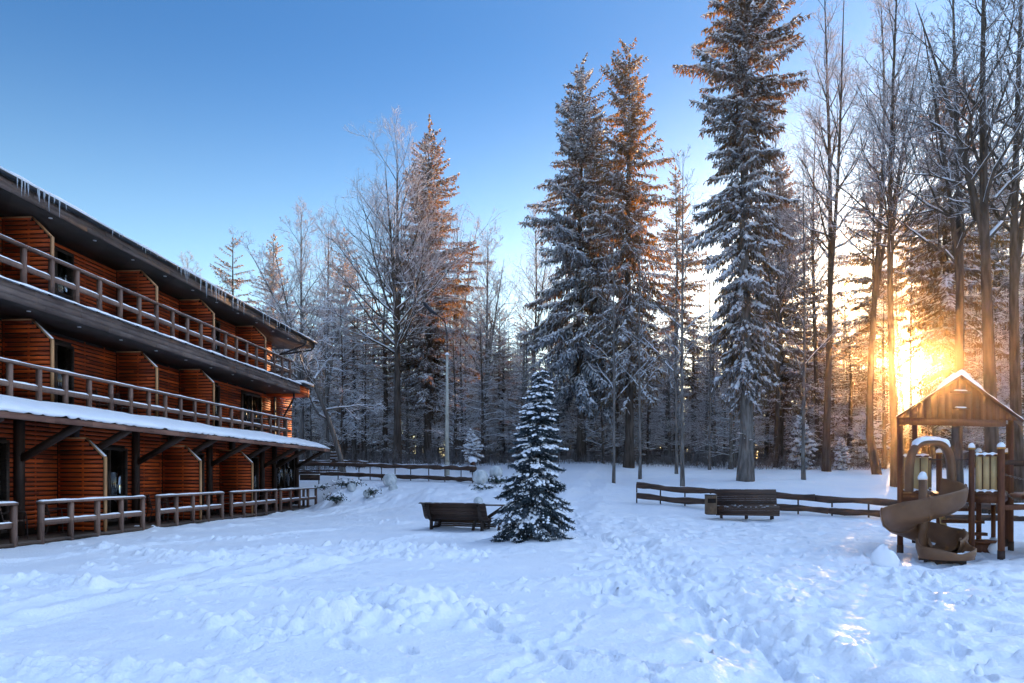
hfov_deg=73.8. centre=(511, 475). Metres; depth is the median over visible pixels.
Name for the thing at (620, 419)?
forest spruce
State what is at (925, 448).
forest tree
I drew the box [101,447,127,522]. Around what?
door
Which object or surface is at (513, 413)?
forest tree
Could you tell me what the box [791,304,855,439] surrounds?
forest tree
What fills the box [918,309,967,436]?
forest tree
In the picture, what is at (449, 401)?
forest tree
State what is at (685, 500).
log fence
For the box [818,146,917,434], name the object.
spruce tree
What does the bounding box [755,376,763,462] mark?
forest tree
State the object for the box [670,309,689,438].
forest tree
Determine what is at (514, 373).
forest spruce
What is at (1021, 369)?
forest spruce
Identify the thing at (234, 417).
garden chair
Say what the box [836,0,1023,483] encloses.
bare tree
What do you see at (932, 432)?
forest tree
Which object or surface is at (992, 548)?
snow block
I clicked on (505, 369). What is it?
forest tree
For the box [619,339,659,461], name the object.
forest tree
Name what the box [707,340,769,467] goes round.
forest tree
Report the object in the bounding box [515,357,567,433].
forest tree
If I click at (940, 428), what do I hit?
forest tree
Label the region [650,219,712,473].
bare tree
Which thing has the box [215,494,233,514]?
garden chair
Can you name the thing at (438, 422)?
forest tree
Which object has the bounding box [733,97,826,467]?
bare tree
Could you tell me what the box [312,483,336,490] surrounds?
evergreen bush
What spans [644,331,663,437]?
forest tree
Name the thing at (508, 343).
forest tree
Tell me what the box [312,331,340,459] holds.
forest tree
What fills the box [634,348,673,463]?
forest tree
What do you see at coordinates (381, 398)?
forest tree
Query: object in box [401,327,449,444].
forest tree
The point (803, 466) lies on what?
bare tree
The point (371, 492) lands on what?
evergreen bush
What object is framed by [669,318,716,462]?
forest spruce
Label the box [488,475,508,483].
evergreen bush
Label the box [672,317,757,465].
forest tree
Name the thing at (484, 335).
forest spruce
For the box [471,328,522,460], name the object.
forest spruce
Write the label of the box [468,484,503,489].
evergreen bush
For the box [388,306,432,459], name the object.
forest tree
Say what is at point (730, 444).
forest tree
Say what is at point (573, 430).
forest tree
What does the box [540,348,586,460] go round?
forest tree
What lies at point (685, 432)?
forest tree
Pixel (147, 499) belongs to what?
garden chair
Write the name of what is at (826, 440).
bare tree
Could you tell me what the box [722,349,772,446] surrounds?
forest tree
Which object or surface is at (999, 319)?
forest spruce
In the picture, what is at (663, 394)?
forest tree
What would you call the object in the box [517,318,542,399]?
forest spruce
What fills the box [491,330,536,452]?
forest tree
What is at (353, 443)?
forest spruce
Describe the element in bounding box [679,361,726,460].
forest tree
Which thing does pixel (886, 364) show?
forest tree
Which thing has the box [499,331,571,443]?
forest tree
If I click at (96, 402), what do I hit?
garden chair
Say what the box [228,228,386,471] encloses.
bare tree
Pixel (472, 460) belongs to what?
tree stump
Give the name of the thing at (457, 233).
bare tree
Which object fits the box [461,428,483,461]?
conifer
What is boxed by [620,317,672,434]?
forest tree
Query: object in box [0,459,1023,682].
snow ground
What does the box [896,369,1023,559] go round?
play tower
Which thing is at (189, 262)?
bare tree
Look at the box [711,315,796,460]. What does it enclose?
forest spruce
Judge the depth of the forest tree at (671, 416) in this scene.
50.94 m
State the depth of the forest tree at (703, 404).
54.26 m
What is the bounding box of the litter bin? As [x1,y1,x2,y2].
[705,493,716,514]
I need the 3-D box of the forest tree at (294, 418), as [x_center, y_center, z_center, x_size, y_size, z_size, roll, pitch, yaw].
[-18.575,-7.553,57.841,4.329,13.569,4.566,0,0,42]
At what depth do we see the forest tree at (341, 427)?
44.89 m
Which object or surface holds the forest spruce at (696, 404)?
on the snow ground
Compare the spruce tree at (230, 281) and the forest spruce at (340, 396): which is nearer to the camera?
the spruce tree at (230, 281)
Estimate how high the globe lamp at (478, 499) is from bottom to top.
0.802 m
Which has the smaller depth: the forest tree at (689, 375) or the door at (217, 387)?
the door at (217, 387)
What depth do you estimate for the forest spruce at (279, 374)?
52.41 m
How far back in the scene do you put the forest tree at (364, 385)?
49.71 m
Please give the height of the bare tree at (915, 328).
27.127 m
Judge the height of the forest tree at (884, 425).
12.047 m
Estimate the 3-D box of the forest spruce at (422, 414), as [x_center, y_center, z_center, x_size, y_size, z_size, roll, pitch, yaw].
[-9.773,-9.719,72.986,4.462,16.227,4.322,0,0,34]
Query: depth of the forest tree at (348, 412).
69.02 m
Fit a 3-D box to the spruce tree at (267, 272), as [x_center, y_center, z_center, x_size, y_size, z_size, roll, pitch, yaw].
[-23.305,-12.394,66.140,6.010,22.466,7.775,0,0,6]
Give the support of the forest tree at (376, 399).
on the snow ground
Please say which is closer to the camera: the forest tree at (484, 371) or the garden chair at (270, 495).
the garden chair at (270, 495)
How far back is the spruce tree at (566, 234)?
45.23 m
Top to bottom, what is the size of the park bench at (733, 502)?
1.044 m
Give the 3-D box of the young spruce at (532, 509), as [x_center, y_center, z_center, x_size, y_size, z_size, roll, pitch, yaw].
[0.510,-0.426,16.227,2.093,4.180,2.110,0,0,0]
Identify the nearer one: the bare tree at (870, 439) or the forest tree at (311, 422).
the bare tree at (870, 439)
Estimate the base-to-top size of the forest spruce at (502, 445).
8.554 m
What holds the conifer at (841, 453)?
on the snow ground
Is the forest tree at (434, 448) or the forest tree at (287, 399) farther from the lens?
the forest tree at (434, 448)
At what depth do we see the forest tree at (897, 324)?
68.24 m
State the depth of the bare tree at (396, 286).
45.13 m
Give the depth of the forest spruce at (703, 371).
75.39 m
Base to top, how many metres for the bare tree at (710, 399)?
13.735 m
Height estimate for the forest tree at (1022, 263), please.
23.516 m
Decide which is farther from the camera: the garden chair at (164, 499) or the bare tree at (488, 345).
the bare tree at (488, 345)
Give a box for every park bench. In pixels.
[418,502,495,530]
[714,489,779,519]
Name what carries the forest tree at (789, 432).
on the snow ground
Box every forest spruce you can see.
[263,301,297,421]
[265,312,306,434]
[285,336,339,458]
[298,277,339,444]
[327,312,378,462]
[331,326,361,445]
[339,292,433,462]
[350,285,382,430]
[361,301,394,460]
[378,327,414,447]
[402,323,424,459]
[403,329,424,459]
[422,313,493,456]
[432,277,480,445]
[451,344,532,462]
[466,329,500,435]
[467,300,495,403]
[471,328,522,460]
[488,304,519,449]
[505,345,528,457]
[509,314,538,452]
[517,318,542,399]
[521,342,576,461]
[539,321,576,459]
[550,361,575,458]
[567,314,619,460]
[575,345,670,462]
[575,361,635,458]
[611,296,658,448]
[634,309,678,462]
[650,316,673,458]
[656,316,688,458]
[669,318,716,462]
[678,359,708,452]
[686,329,722,450]
[695,324,732,461]
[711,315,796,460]
[718,348,732,460]
[727,340,782,456]
[755,352,810,464]
[758,337,775,461]
[787,330,820,451]
[805,350,848,461]
[807,343,854,457]
[808,293,848,449]
[823,333,880,465]
[840,284,908,414]
[842,294,900,444]
[842,309,877,446]
[964,279,1022,428]
[999,321,1022,443]
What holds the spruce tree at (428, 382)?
on the snow ground
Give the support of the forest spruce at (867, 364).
on the snow ground
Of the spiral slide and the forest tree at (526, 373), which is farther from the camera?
the forest tree at (526, 373)
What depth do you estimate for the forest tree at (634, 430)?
56.90 m
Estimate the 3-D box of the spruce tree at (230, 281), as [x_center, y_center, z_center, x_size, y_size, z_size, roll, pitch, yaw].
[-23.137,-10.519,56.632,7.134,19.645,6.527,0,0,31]
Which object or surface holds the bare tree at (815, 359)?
on the snow ground
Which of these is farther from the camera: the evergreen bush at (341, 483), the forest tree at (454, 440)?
the forest tree at (454, 440)
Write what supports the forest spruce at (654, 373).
on the snow ground
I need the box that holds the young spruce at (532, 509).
[489,370,576,543]
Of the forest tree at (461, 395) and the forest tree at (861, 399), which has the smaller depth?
the forest tree at (461, 395)
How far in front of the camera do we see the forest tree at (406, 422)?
52.64 m
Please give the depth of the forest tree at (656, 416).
49.91 m
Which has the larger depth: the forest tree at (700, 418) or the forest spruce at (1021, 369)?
the forest tree at (700, 418)
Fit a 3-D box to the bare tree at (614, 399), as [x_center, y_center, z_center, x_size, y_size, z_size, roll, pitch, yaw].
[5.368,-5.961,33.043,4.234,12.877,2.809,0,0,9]
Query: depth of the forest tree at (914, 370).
62.05 m
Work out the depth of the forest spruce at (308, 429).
59.55 m
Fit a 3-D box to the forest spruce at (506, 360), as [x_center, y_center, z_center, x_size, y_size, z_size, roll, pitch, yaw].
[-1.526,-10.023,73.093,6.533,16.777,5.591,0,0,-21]
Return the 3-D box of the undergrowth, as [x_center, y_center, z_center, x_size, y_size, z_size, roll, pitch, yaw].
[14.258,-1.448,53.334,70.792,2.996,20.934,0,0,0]
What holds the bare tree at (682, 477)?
on the snow ground
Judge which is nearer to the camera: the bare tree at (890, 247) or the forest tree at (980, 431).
the bare tree at (890, 247)
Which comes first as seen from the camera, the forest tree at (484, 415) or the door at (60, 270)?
the door at (60, 270)
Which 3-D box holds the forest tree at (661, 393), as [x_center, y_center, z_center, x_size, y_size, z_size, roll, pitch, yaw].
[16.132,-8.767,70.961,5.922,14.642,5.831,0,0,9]
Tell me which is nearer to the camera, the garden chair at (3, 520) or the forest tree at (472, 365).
the garden chair at (3, 520)
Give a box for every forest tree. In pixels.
[279,311,298,437]
[280,299,323,436]
[280,310,314,437]
[282,314,338,444]
[292,290,318,431]
[292,336,323,443]
[292,352,338,456]
[312,303,367,451]
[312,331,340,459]
[315,361,350,443]
[331,290,382,456]
[331,310,382,445]
[336,324,370,454]
[336,353,374,440]
[343,311,392,459]
[344,340,382,458]
[358,323,391,443]
[366,336,404,444]
[374,297,402,446]
[376,326,415,440]
[380,342,424,461]
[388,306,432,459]
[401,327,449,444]
[409,359,444,443]
[415,317,452,457]
[421,310,442,457]
[421,331,489,463]
[422,306,480,461]
[422,320,486,463]
[423,305,468,435]
[449,294,496,460]
[449,330,491,461]
[450,360,505,462]
[451,318,516,463]
[460,325,506,457]
[466,307,504,432]
[490,321,519,455]
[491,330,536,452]
[492,315,519,443]
[493,316,570,441]
[493,359,519,457]
[496,357,522,452]
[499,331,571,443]
[504,302,536,433]
[505,351,529,439]
[507,310,522,430]
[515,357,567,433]
[534,353,575,444]
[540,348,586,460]
[551,319,620,445]
[565,380,576,457]
[577,349,622,463]
[603,388,655,446]
[609,402,653,447]
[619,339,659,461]
[619,377,666,462]
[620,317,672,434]
[623,332,697,464]
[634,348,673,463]
[642,335,691,459]
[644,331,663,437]
[651,325,685,456]
[651,325,688,444]
[652,333,687,459]
[653,301,706,452]
[656,313,672,457]
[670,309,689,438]
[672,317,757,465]
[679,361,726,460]
[684,326,699,441]
[684,362,737,451]
[686,363,728,451]
[687,345,736,461]
[689,308,728,457]
[690,364,773,468]
[696,357,721,447]
[704,326,739,463]
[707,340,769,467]
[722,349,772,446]
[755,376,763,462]
[762,366,812,463]
[769,346,813,445]
[772,317,847,457]
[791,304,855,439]
[798,220,863,463]
[805,334,860,450]
[834,291,865,441]
[838,334,881,445]
[840,326,879,446]
[845,288,920,468]
[873,296,915,460]
[877,258,917,460]
[877,288,925,436]
[880,286,919,437]
[889,235,942,456]
[900,224,951,464]
[900,331,936,453]
[903,328,939,453]
[913,164,1004,432]
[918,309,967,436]
[925,332,965,446]
[933,294,983,443]
[941,288,1007,464]
[942,313,1009,453]
[963,289,972,461]
[963,289,1005,456]
[963,320,1023,446]
[963,333,1023,452]
[966,190,1023,441]
[994,290,1023,445]
[998,270,1023,438]
[998,308,1022,433]
[999,207,1023,422]
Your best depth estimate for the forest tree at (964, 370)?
45.17 m
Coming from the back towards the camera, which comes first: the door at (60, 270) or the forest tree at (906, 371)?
the forest tree at (906, 371)
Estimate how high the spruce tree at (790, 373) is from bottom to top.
24.243 m
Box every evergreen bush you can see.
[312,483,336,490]
[323,490,350,503]
[331,478,365,487]
[364,484,381,496]
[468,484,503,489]
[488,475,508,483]
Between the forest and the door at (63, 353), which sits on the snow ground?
the forest
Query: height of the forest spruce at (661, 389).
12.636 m
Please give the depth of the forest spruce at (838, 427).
69.39 m
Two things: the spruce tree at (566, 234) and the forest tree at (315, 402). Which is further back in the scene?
the forest tree at (315, 402)
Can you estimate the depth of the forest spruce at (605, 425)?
58.13 m
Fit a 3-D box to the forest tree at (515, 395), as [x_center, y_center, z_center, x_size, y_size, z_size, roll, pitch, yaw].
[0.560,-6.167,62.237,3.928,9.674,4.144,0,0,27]
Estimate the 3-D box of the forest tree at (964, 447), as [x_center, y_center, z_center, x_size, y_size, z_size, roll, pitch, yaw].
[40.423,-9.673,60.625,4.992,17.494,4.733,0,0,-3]
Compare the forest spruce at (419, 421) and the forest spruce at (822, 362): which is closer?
the forest spruce at (822, 362)
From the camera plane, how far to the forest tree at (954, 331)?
54.31 m
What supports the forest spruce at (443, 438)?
on the snow ground
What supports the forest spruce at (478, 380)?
on the snow ground
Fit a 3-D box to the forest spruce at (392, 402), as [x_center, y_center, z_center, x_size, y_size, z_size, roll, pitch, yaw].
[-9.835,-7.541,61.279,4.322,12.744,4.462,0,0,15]
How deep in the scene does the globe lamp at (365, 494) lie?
30.47 m
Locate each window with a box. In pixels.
[241,392,261,429]
[277,457,294,488]
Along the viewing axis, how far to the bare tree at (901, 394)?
69.86 m
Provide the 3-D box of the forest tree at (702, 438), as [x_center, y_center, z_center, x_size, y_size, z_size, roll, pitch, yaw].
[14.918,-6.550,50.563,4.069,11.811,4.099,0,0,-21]
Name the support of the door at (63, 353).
in the hotel building
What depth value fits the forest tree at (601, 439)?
44.17 m
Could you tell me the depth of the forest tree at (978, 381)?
48.87 m
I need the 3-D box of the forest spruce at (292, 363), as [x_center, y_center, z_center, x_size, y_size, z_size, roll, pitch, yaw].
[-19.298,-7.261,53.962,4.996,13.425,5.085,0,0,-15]
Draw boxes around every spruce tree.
[210,230,279,349]
[247,234,307,434]
[303,229,382,459]
[361,114,501,462]
[516,52,645,461]
[558,38,688,467]
[643,149,722,458]
[672,0,810,481]
[706,156,864,465]
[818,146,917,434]
[879,199,929,448]
[881,62,1023,467]
[905,179,964,448]
[937,155,1023,432]
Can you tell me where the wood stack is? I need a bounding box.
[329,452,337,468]
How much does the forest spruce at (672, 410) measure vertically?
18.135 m
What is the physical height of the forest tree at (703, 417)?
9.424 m
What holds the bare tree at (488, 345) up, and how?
on the snow ground
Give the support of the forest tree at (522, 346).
on the snow ground
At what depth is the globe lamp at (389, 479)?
32.75 m
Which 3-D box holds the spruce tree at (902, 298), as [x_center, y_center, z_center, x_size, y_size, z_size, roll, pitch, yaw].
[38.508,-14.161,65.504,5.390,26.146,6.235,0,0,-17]
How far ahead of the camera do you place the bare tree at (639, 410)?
35.49 m
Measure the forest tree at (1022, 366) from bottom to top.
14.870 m
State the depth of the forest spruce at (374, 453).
67.03 m
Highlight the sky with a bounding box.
[0,0,1023,457]
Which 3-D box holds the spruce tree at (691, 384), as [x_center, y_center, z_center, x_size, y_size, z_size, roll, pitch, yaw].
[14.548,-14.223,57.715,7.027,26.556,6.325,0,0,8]
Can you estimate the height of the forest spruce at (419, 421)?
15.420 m
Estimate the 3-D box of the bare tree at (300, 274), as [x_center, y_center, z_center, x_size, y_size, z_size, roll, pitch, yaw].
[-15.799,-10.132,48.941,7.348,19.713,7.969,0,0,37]
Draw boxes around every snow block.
[870,544,899,567]
[988,537,996,553]
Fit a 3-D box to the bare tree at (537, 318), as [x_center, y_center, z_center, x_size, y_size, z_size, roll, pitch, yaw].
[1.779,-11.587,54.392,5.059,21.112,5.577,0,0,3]
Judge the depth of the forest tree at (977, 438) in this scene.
44.87 m
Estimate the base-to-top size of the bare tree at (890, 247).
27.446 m
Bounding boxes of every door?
[0,440,9,533]
[54,246,73,300]
[54,341,73,404]
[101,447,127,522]
[158,369,158,416]
[196,453,204,512]
[215,320,219,352]
[215,384,219,426]
[250,456,258,506]
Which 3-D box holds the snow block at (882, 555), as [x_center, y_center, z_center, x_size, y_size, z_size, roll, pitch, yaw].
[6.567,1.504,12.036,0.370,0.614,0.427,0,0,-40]
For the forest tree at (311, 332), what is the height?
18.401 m
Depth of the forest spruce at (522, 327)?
75.73 m
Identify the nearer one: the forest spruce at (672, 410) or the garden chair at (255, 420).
the garden chair at (255, 420)
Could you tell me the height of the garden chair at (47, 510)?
0.925 m
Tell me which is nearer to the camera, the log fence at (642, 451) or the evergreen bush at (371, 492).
the evergreen bush at (371, 492)
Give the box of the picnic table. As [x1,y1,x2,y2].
[471,503,505,530]
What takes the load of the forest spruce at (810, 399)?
on the snow ground
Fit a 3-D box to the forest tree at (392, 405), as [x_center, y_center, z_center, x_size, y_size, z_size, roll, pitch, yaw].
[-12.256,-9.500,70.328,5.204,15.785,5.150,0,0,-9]
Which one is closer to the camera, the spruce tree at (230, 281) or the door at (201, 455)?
the door at (201, 455)
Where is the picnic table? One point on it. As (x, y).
(491, 514)
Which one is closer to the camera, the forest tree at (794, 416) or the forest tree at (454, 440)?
the forest tree at (454, 440)
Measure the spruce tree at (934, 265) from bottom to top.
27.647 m
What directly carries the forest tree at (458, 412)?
on the snow ground
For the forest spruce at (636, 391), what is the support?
on the snow ground
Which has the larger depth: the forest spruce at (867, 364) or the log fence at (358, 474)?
the forest spruce at (867, 364)
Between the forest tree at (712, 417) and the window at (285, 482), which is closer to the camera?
the window at (285, 482)
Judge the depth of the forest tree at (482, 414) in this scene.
45.13 m
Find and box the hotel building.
[0,166,329,548]
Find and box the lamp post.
[423,302,449,475]
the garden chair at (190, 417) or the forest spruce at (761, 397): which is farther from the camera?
the forest spruce at (761, 397)
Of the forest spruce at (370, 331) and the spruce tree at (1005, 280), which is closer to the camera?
the spruce tree at (1005, 280)
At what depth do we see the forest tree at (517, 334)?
80.43 m
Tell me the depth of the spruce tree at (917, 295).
61.14 m
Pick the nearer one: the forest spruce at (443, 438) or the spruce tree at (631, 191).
the spruce tree at (631, 191)
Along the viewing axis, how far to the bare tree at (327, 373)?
51.67 m
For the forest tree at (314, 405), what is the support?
on the snow ground
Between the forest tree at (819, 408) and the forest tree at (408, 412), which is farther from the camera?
the forest tree at (408, 412)
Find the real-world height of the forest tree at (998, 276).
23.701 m
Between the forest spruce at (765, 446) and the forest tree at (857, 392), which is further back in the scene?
the forest tree at (857, 392)
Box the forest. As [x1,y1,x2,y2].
[280,281,1019,461]
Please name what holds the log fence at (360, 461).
on the snow ground
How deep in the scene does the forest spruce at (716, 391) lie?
64.38 m
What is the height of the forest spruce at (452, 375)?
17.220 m
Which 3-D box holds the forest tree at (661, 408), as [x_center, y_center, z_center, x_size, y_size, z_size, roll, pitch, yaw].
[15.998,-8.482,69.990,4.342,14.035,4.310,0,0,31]
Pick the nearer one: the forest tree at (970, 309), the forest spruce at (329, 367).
the forest tree at (970, 309)
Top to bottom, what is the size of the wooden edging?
0.330 m
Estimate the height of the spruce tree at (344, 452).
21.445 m
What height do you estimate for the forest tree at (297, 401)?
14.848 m
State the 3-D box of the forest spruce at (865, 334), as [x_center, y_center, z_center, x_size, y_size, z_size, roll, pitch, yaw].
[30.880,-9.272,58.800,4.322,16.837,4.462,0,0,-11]
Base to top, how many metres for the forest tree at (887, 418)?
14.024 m
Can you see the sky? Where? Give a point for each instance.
(174, 125)
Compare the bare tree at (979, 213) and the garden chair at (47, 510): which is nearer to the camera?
the garden chair at (47, 510)
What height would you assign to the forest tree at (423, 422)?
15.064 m
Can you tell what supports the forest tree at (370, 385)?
on the snow ground
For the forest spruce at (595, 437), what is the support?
on the snow ground
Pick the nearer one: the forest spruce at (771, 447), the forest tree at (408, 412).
the forest tree at (408, 412)
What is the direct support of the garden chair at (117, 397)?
on the hotel building
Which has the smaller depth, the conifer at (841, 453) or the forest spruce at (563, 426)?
the conifer at (841, 453)
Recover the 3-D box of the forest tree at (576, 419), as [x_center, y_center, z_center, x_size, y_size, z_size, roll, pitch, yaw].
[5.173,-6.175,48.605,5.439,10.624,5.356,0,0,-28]
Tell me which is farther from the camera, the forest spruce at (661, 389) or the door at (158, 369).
the forest spruce at (661, 389)
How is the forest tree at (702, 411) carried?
on the snow ground
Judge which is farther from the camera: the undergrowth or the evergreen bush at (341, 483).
the undergrowth
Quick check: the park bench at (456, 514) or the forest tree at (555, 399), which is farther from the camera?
the forest tree at (555, 399)
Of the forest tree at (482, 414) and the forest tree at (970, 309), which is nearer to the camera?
the forest tree at (482, 414)
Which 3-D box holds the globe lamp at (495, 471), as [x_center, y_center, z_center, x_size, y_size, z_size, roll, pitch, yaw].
[-0.780,0.054,33.500,0.654,1.104,0.654,0,0,0]
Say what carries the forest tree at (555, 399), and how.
on the snow ground
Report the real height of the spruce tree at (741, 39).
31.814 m
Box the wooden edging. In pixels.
[300,474,319,479]
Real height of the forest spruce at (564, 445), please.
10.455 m
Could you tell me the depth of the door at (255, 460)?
30.47 m
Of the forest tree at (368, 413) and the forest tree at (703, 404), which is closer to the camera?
the forest tree at (703, 404)
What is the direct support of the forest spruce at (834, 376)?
on the snow ground
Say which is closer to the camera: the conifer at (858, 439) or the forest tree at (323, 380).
the conifer at (858, 439)
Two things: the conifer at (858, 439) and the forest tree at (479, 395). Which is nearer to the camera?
the conifer at (858, 439)
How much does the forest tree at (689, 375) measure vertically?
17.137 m
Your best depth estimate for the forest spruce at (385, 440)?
50.28 m
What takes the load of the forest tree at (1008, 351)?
on the snow ground
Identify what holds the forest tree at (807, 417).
on the snow ground
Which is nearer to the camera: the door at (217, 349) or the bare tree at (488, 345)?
the door at (217, 349)
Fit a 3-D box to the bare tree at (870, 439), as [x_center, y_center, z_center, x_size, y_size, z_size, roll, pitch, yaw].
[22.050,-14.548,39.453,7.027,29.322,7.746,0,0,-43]
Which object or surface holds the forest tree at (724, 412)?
on the snow ground
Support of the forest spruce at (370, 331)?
on the snow ground
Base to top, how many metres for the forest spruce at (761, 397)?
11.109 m
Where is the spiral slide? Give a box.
[880,436,976,564]
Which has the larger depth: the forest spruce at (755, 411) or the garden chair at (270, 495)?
the forest spruce at (755, 411)
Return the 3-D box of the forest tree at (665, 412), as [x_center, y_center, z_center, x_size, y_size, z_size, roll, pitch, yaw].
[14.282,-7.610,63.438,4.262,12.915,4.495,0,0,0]
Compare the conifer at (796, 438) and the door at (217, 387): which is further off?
the conifer at (796, 438)
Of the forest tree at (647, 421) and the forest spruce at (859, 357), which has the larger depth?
the forest spruce at (859, 357)
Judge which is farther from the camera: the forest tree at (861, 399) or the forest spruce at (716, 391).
the forest tree at (861, 399)
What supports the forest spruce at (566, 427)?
on the snow ground
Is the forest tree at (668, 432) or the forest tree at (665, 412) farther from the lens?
the forest tree at (665, 412)
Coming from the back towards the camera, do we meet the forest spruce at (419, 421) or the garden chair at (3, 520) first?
the forest spruce at (419, 421)
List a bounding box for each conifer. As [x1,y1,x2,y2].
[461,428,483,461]
[787,415,819,469]
[832,437,852,470]
[847,406,889,465]
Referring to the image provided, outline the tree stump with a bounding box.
[468,457,476,471]
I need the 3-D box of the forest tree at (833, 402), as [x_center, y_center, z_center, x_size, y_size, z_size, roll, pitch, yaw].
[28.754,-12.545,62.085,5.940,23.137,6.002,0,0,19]
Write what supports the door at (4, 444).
in the hotel building
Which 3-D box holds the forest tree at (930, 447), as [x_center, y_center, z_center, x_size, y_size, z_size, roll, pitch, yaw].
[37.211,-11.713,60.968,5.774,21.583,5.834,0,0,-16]
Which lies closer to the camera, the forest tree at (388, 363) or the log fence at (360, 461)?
the log fence at (360, 461)
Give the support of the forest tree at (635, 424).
on the snow ground
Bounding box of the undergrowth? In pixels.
[299,441,982,471]
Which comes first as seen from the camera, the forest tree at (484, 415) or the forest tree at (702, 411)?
the forest tree at (484, 415)
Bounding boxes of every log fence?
[299,460,370,470]
[299,462,476,483]
[586,449,679,463]
[636,482,1023,520]
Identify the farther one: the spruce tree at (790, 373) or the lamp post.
the spruce tree at (790, 373)
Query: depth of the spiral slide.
13.35 m
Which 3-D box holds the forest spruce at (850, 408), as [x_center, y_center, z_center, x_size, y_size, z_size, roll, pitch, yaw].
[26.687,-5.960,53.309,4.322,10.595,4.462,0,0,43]
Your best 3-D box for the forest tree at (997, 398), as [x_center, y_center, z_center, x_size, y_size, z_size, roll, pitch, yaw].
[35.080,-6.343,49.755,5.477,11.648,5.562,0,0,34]
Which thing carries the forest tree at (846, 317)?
on the snow ground
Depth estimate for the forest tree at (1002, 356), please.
55.88 m
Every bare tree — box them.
[178,250,203,275]
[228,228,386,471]
[239,196,345,468]
[284,205,379,459]
[305,105,504,464]
[409,204,499,449]
[437,218,532,462]
[505,201,564,385]
[579,221,663,482]
[602,217,678,478]
[618,145,726,486]
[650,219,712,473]
[683,257,733,469]
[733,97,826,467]
[755,154,854,479]
[766,0,907,471]
[767,111,861,465]
[801,0,978,486]
[822,0,968,474]
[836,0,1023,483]
[869,0,1023,513]
[869,223,916,454]
[894,225,929,431]
[896,0,1023,502]
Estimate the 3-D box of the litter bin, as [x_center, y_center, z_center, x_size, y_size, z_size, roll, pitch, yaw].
[6.788,0.964,23.300,0.424,0.730,0.424,0,0,0]
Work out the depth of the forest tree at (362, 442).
58.25 m
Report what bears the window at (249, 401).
in the hotel building
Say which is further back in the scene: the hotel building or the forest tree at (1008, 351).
the forest tree at (1008, 351)
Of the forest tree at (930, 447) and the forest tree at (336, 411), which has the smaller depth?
the forest tree at (930, 447)
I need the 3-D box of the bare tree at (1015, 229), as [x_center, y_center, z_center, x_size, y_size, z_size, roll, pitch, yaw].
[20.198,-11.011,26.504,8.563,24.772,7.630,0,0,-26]
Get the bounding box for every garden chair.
[0,508,27,538]
[37,498,66,534]
[92,388,116,410]
[114,392,136,414]
[144,494,167,521]
[159,493,183,520]
[175,405,191,421]
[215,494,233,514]
[233,415,249,429]
[254,419,267,432]
[263,491,278,509]
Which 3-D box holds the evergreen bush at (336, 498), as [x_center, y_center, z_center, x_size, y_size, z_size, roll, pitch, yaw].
[-7.771,0.966,30.170,1.280,0.659,0.935,0,0,0]
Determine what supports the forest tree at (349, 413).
on the snow ground
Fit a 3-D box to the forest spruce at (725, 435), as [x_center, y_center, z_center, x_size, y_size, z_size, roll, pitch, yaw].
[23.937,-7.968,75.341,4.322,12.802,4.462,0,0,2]
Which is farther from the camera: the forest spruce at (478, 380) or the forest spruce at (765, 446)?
the forest spruce at (478, 380)
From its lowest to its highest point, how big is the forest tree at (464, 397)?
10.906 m

